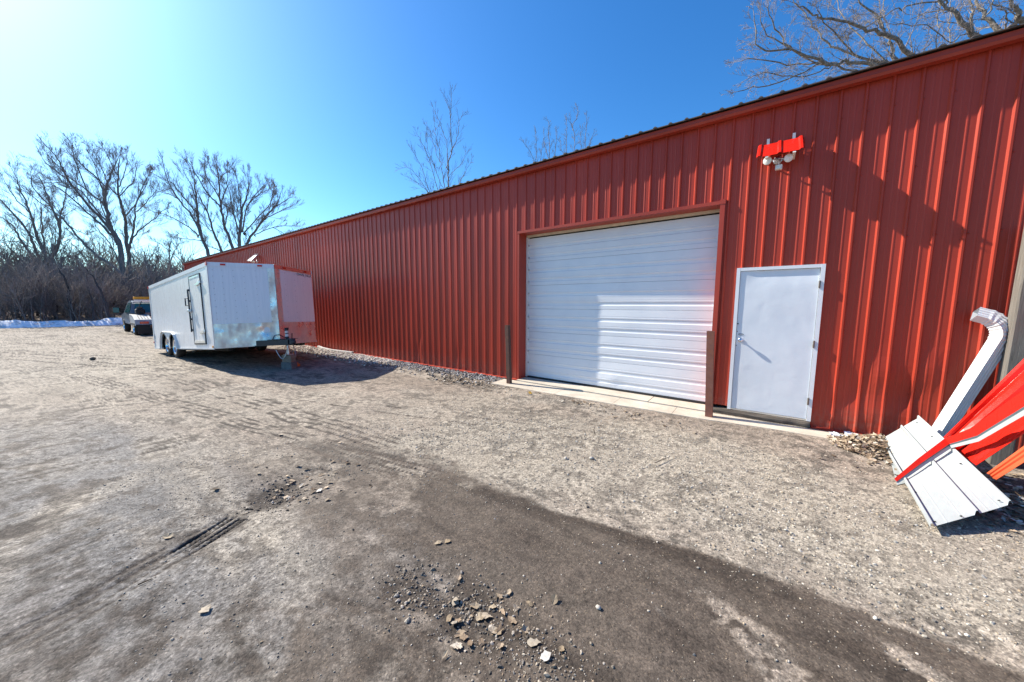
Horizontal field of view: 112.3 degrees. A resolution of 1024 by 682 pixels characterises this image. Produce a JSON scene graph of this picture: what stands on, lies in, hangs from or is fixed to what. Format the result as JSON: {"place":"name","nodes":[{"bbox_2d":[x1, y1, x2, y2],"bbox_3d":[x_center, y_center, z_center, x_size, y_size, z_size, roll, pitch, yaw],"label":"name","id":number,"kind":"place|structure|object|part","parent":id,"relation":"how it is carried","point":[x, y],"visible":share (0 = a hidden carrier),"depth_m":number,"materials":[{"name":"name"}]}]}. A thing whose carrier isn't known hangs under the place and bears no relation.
{"place":"outdoors","nodes":[
{"label":"outdoors","id":0,"kind":"place"},
{"bbox_2d":[0,307,122,321],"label":"terrain","id":1,"kind":"structure","parent":0,"point":[61,317],"depth_m":28.47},
{"bbox_2d":[24,261,43,315],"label":"understory tree","id":2,"kind":"object","parent":1,"relation":"on","point":[37,314],"visible":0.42,"depth_m":27.82,"materials":[{"name":"brown plant"}]},
{"bbox_2d":[32,266,59,318],"bbox_3d":[-37.485,-3.749,27.723,1.168,5.033,1.413,5,8,36],"label":"understory tree","id":3,"kind":"object","parent":1,"relation":"on","point":[51,286],"visible":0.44,"depth_m":27.79,"materials":[{"name":"brown plant"}]},
{"bbox_2d":[0,152,98,267],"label":"bare tree","id":4,"kind":"object","parent":1,"relation":"on","point":[33,220],"visible":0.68,"depth_m":40.97,"materials":[{"name":"grey plant"}]},
{"bbox_2d":[49,261,80,320],"bbox_3d":[-36.265,-3.893,28.109,1.974,5.272,1.206,1,6,12],"label":"understory tree","id":5,"kind":"object","parent":1,"relation":"on","point":[67,287],"visible":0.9,"depth_m":27.80,"materials":[{"name":"brown plant"}]},
{"bbox_2d":[20,182,124,284],"bbox_3d":[-47.038,-9.855,36.908,11.783,15.195,2.552,2,6,15],"label":"bare tree","id":6,"kind":"object","parent":1,"relation":"on","point":[74,232],"visible":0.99,"depth_m":36.94,"materials":[{"name":"brown plant"}]},
{"bbox_2d":[21,131,126,278],"bbox_3d":[-51.270,-14.199,40.932,14.491,23.407,5.941,1,6,8],"label":"bare tree","id":7,"kind":"object","parent":1,"relation":"on","point":[105,203],"visible":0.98,"depth_m":39.86,"materials":[{"name":"grey plant"}]},
{"bbox_2d":[0,231,193,320],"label":"thicket","id":8,"kind":"object","parent":1,"relation":"on","point":[118,293],"visible":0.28,"depth_m":28.44,"materials":[{"name":"brown plant"}]},
{"bbox_2d":[0,215,214,304],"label":"wood","id":9,"kind":"object","parent":1,"relation":"on","point":[41,255],"visible":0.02,"depth_m":39.77,"materials":[{"name":"brown plant"}]},
{"bbox_2d":[75,133,175,279],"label":"bare tree","id":10,"kind":"object","parent":1,"relation":"on","point":[128,247],"visible":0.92,"depth_m":41.02,"materials":[{"name":"grey plant"}]},
{"bbox_2d":[127,246,168,279],"bbox_3d":[-40.257,-6.595,38.592,5.705,8.375,3.630,5,8,36],"label":"bare tree","id":11,"kind":"object","parent":1,"relation":"on","point":[156,256],"visible":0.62,"depth_m":38.03,"materials":[{"name":"brown plant"}]},
{"bbox_2d":[144,233,188,270],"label":"bare tree","id":12,"kind":"object","parent":1,"relation":"on","point":[168,244],"visible":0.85,"depth_m":40.19,"materials":[{"name":"brown plant"}]},
{"bbox_2d":[138,150,210,255],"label":"bare tree","id":13,"kind":"object","parent":1,"relation":"on","point":[198,222],"visible":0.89,"depth_m":43.79,"materials":[{"name":"brown plant"}]},
{"bbox_2d":[187,177,228,251],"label":"bare tree","id":14,"kind":"object","parent":1,"relation":"on","point":[212,230],"visible":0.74,"depth_m":45.89,"materials":[{"name":"brown plant"}]},
{"bbox_2d":[173,147,243,248],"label":"bare tree","id":15,"kind":"object","parent":1,"relation":"on","point":[221,208],"visible":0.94,"depth_m":44.28,"materials":[{"name":"brown plant"}]},
{"bbox_2d":[217,163,280,246],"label":"bare tree","id":16,"kind":"object","parent":1,"relation":"on","point":[239,229],"visible":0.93,"depth_m":42.87,"materials":[{"name":"brown plant"}]},
{"bbox_2d":[243,177,304,244],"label":"bare tree","id":17,"kind":"object","parent":1,"relation":"on","point":[263,218],"visible":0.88,"depth_m":44.10,"materials":[{"name":"brown plant"}]},
{"bbox_2d":[0,324,1023,681],"bbox_3d":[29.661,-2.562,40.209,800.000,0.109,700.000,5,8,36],"label":"ground","id":18,"kind":"structure","parent":0,"point":[76,424],"depth_m":2.56,"materials":[{"name":"grey gravel"}]},
{"bbox_2d":[0,318,122,327],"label":"snow","id":19,"kind":"structure","parent":18,"relation":"on","point":[35,324],"depth_m":25.51,"materials":[{"name":"white snow"}]},
{"bbox_2d":[71,256,99,320],"bbox_3d":[-34.346,-4.108,27.983,1.402,5.718,1.381,1,6,13],"label":"understory tree","id":20,"kind":"object","parent":19,"relation":"on","point":[87,289],"visible":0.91,"depth_m":27.77,"materials":[{"name":"brown plant"}]},
{"bbox_2d":[78,257,110,317],"bbox_3d":[-33.968,-4.018,27.860,3.183,5.583,1.112,2,7,18],"label":"understory tree","id":21,"kind":"object","parent":19,"relation":"on","point":[103,298],"visible":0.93,"depth_m":27.77,"materials":[{"name":"brown plant"}]},
{"bbox_2d":[112,297,152,334],"bbox_3d":[-21.475,-1.588,20.620,6.000,2.120,3.060,5,8,36],"label":"suv","id":22,"kind":"object","parent":18,"relation":"on","point":[136,314],"visible":0.53,"depth_m":19.40,"materials":[{"name":"silver metal"}]},
{"bbox_2d":[162,532,172,538],"bbox_3d":[-2.589,1.465,2.579,0.069,0.014,0.056,2,17,-6],"label":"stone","id":23,"kind":"object","parent":18,"relation":"on","point":[168,535],"visible":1,"depth_m":2.58,"materials":[{"name":"beige stone"}]},
{"bbox_2d":[198,604,210,612],"bbox_3d":[-1.760,1.535,1.964,0.055,0.011,0.051,-3,7,-26],"label":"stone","id":24,"kind":"object","parent":18,"relation":"on","point":[205,608],"visible":1,"depth_m":1.97,"materials":[{"name":"beige stone"}]},
{"bbox_2d":[147,262,316,358],"bbox_3d":[-8.863,-0.769,10.999,7.615,2.555,2.673,-1,4,34],"label":"cargo trailer","id":25,"kind":"object","parent":18,"relation":"on","point":[214,306],"visible":1,"depth_m":9.26,"materials":[{"name":"metal"}]},
{"bbox_3d":[-8.520,-0.833,9.213,1.103,1.865,0.112,-1,4,34],"label":"side door","id":26,"kind":"part","parent":25,"relation":"part of","materials":[{"name":"white paint"}]},
{"bbox_2d":[235,473,320,514],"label":"muddy clods","id":27,"kind":"object","parent":18,"relation":"on","point":[278,495],"visible":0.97,"depth_m":3.20,"materials":[{"name":"soil"}]},
{"bbox_2d":[281,361,296,368],"bbox_3d":[-5.969,0.652,9.207,0.300,0.190,0.220,1,6,8],"label":"concrete block","id":28,"kind":"object","parent":18,"relation":"on","point":[288,365],"depth_m":9.11,"materials":[{"name":"grey concrete"}]},
{"bbox_2d":[282,358,295,361],"bbox_3d":[-5.969,0.510,9.191,0.260,0.095,0.180,1,6,8],"label":"wood block","id":29,"kind":"object","parent":28,"relation":"on","point":[289,360],"depth_m":9.11,"materials":[{"name":"grey wood"}]},
{"bbox_2d":[282,354,295,358],"bbox_3d":[-5.968,0.415,9.181,0.280,0.095,0.180,1,6,12],"label":"wood block","id":30,"kind":"object","parent":29,"relation":"on","point":[290,356],"depth_m":9.10,"materials":[{"name":"grey wood"}]},
{"bbox_2d":[281,345,396,365],"bbox_3d":[-6.424,0.414,11.910,6.770,0.124,1.013,5,8,36],"label":"gravel strip","id":31,"kind":"object","parent":18,"relation":"on","point":[362,358],"depth_m":11.30,"materials":[{"name":"gravel"}]},
{"bbox_2d":[317,346,353,352],"bbox_3d":[-6.426,0.304,12.374,2.304,0.105,0.140,4,8,34],"label":"gutter strip","id":32,"kind":"object","parent":31,"relation":"on","point":[334,349],"visible":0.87,"depth_m":12.34,"materials":[{"name":"white plastic"}]},
{"bbox_2d":[243,450,614,681],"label":"hollow gravel","id":33,"kind":"structure","parent":18,"relation":"on","point":[469,619],"depth_m":1.96,"materials":[{"name":"grey gravel"}]},
{"bbox_2d":[469,602,478,608],"bbox_3d":[-0.218,1.566,2.035,0.078,0.006,0.055,13,0,0],"label":"stone","id":34,"kind":"object","parent":33,"relation":"on","point":[475,605],"visible":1,"depth_m":2.04,"materials":[{"name":"beige stone"}]},
{"bbox_2d":[395,83,473,191],"bbox_3d":[-6.997,-11.888,30.585,7.388,20.702,2.830,1,6,9],"label":"bare tree","id":35,"kind":"object","parent":18,"relation":"on","point":[447,173],"visible":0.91,"depth_m":29.97,"materials":[{"name":"brown plant"}]},
{"bbox_2d":[375,360,505,386],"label":"gravel","id":36,"kind":"structure","parent":18,"relation":"on","point":[402,364],"depth_m":8.66,"materials":[{"name":"grey gravel"}]},
{"bbox_2d":[446,614,452,621],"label":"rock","id":37,"kind":"object","parent":18,"relation":"on","point":[448,618],"visible":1,"depth_m":1.94,"materials":[{"name":"beige stone"}]},
{"bbox_2d":[452,597,458,605],"bbox_3d":[-0.340,1.560,2.057,0.048,0.008,0.048,-4,8,-35],"label":"stone","id":38,"kind":"object","parent":18,"relation":"on","point":[456,602],"visible":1,"depth_m":2.05,"materials":[{"name":"grey stone"}]},
{"bbox_2d":[454,629,464,636],"bbox_3d":[-0.282,1.577,1.851,0.038,0.007,0.058,4,7,29],"label":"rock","id":39,"kind":"object","parent":18,"relation":"on","point":[459,633],"visible":1,"depth_m":1.85,"materials":[{"name":"beige stone"}]},
{"bbox_2d":[476,612,483,620],"bbox_3d":[-0.181,1.573,1.963,0.061,0.005,0.053,-1,9,-32],"label":"stone","id":40,"kind":"object","parent":18,"relation":"on","point":[479,617],"visible":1,"depth_m":1.96,"materials":[{"name":"beige stone"}]},
{"bbox_2d":[508,616,516,623],"bbox_3d":[0.004,1.563,1.929,0.051,0.010,0.050,0,6,-3],"label":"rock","id":41,"kind":"object","parent":18,"relation":"on","point":[511,619],"visible":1,"depth_m":1.93,"materials":[{"name":"beige stone"}]},
{"bbox_2d":[519,126,546,161],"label":"sapling","id":42,"kind":"object","parent":18,"relation":"on","point":[535,149],"visible":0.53,"depth_m":26.91,"materials":[{"name":"brown plant"}]},
{"bbox_2d":[527,638,540,646],"bbox_3d":[0.116,1.564,1.784,0.077,0.006,0.044,-2,17,-2],"label":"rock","id":43,"kind":"object","parent":18,"relation":"on","point":[531,642],"visible":1,"depth_m":1.79,"materials":[{"name":"beige stone"}]},
{"bbox_2d":[542,117,560,157],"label":"sapling","id":44,"kind":"object","parent":18,"relation":"on","point":[548,156],"visible":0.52,"depth_m":26.97,"materials":[{"name":"brown plant"}]},
{"bbox_2d":[557,103,579,152],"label":"sapling","id":45,"kind":"object","parent":18,"relation":"on","point":[566,132],"visible":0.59,"depth_m":27.00,"materials":[{"name":"brown plant"}]},
{"bbox_2d":[578,110,597,147],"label":"sapling","id":46,"kind":"object","parent":18,"relation":"on","point":[585,133],"visible":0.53,"depth_m":26.90,"materials":[{"name":"brown plant"}]},
{"bbox_2d":[181,23,1023,463],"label":"metal building","id":47,"kind":"structure","parent":18,"relation":"on","point":[851,267],"depth_m":5.07,"materials":[{"name":"red metal"}]},
{"bbox_2d":[247,253,257,262],"bbox_3d":[-12.126,-3.837,16.101,0.574,0.553,0.353,5,8,36],"label":"flood light","id":48,"kind":"object","parent":47,"relation":"attached to","point":[252,257],"visible":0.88,"depth_m":16.10,"materials":[{"name":"white plastic"}]},
{"bbox_2d":[527,213,719,403],"bbox_3d":[1.841,-0.636,6.696,3.696,3.220,0.092,5,8,36],"label":"garage door","id":49,"kind":"structure","parent":47,"relation":"in","point":[626,308],"depth_m":6.43,"materials":[{"name":"white metal"}]},
{"bbox_2d":[731,268,820,418],"bbox_3d":[3.742,0.032,4.922,0.901,2.076,0.086,5,8,36],"label":"entry door","id":50,"kind":"structure","parent":47,"relation":"in","point":[775,343],"depth_m":4.92,"materials":[{"name":"silver metal"}]},
{"bbox_2d":[756,133,804,170],"bbox_3d":[3.598,-2.551,4.609,0.508,0.477,0.314,5,8,36],"label":"flood light","id":51,"kind":"object","parent":47,"relation":"attached to","point":[793,144],"visible":1,"depth_m":4.61,"materials":[{"name":"red paint"}]},
{"bbox_2d":[213,372,1023,660],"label":"rocks","id":52,"kind":"object","parent":18,"relation":"on","point":[1014,491],"visible":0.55,"depth_m":2.90,"materials":[{"name":"grey stone"}]},
{"bbox_2d":[721,0,954,101],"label":"bare tree","id":53,"kind":"object","parent":18,"relation":"on","point":[870,62],"visible":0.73,"depth_m":14.71,"materials":[{"name":"brown plant"}]},
{"bbox_2d":[827,432,892,462],"bbox_3d":[4.331,1.233,4.090,0.876,0.160,0.832,5,8,36],"label":"rock pile","id":54,"kind":"object","parent":18,"relation":"on","point":[859,445],"visible":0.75,"depth_m":4.09,"materials":[{"name":"beige stone"}]},
{"bbox_2d":[828,431,842,435],"bbox_3d":[4.210,1.208,4.467,0.137,0.034,0.100,5,8,36],"label":"plastic scrap","id":55,"kind":"object","parent":54,"relation":"on","point":[834,433],"visible":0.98,"depth_m":4.47,"materials":[{"name":"white plastic"}]},
{"bbox_2d":[892,463,904,484],"bbox_3d":[4.305,1.293,3.691,0.316,0.131,1.337,6,9,43],"label":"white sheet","id":56,"kind":"object","parent":18,"relation":"on","point":[896,472],"visible":0.03,"depth_m":3.54,"materials":[{"name":"metal"}]},
{"bbox_2d":[822,0,1023,53],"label":"bare tree","id":57,"kind":"object","parent":18,"relation":"on","point":[969,25],"visible":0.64,"depth_m":14.62,"materials":[{"name":"brown plant"}]},
{"bbox_2d":[882,415,1012,527],"bbox_3d":[4.067,1.143,3.295,0.578,0.419,2.156,5,8,36],"label":"white sheet","id":58,"kind":"object","parent":18,"relation":"on","point":[951,485],"visible":0.91,"depth_m":3.11,"materials":[{"name":"metal"}]},
{"bbox_2d":[894,390,1023,483],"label":"red trim strip","id":59,"kind":"object","parent":58,"relation":"on","point":[1007,413],"depth_m":3.18,"materials":[{"name":"paint"}]},
{"bbox_2d":[943,359,1023,450],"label":"red sheet","id":60,"kind":"object","parent":58,"relation":"on","point":[1008,387],"visible":0.46,"depth_m":3.39,"materials":[{"name":"paint"}]},
{"bbox_2d":[958,416,1023,464],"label":"red sheet","id":61,"kind":"object","parent":58,"relation":"on","point":[977,453],"visible":0.6,"depth_m":3.17,"materials":[{"name":"paint"}]},
{"bbox_2d":[987,446,1023,479],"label":"red sheet","id":62,"kind":"object","parent":58,"relation":"on","point":[1009,463],"visible":1,"depth_m":2.89,"materials":[{"name":"orange paint"}]},
{"bbox_2d":[932,307,1007,436],"bbox_3d":[5.049,0.484,3.832,0.582,1.719,0.187,4,7,30],"label":"downspout","id":63,"kind":"object","parent":18,"relation":"on","point":[972,382],"visible":0.82,"depth_m":3.74,"materials":[{"name":"white metal"}]},
{"bbox_2d":[984,229,1023,464],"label":"wood post","id":64,"kind":"object","parent":18,"relation":"on","point":[1012,357],"visible":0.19,"depth_m":3.55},
{"bbox_2d":[0,0,1023,273],"label":"sky","id":65,"kind":"structure","parent":0,"point":[325,98],"materials":[{"name":"blue"}]},
{"bbox_2d":[517,377,704,411],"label":"pavement","id":66,"kind":"structure","parent":0,"point":[660,400],"depth_m":6.40,"materials":[{"name":"concrete"}]},
{"bbox_2d":[491,379,837,439],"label":"pavement","id":67,"kind":"structure","parent":0,"point":[645,405],"depth_m":5.67,"materials":[{"name":"concrete"}]},
{"bbox_2d":[505,325,511,383],"bbox_3d":[-0.077,0.288,7.332,0.133,1.252,0.085,5,8,36],"label":"bollard","id":68,"kind":"object","parent":67,"relation":"on","point":[508,355],"visible":1,"depth_m":7.30,"materials":[{"name":"metal"}]},
{"bbox_2d":[705,331,714,417],"bbox_3d":[2.986,0.502,5.184,0.144,1.303,0.095,5,8,36],"label":"bollard","id":69,"kind":"object","parent":67,"relation":"on","point":[710,340],"visible":1,"depth_m":5.14,"materials":[{"name":"brown metal"}]},
{"bbox_2d":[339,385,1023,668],"bbox_3d":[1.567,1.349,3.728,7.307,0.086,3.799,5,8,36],"label":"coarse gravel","id":70,"kind":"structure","parent":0,"point":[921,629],"depth_m":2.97,"materials":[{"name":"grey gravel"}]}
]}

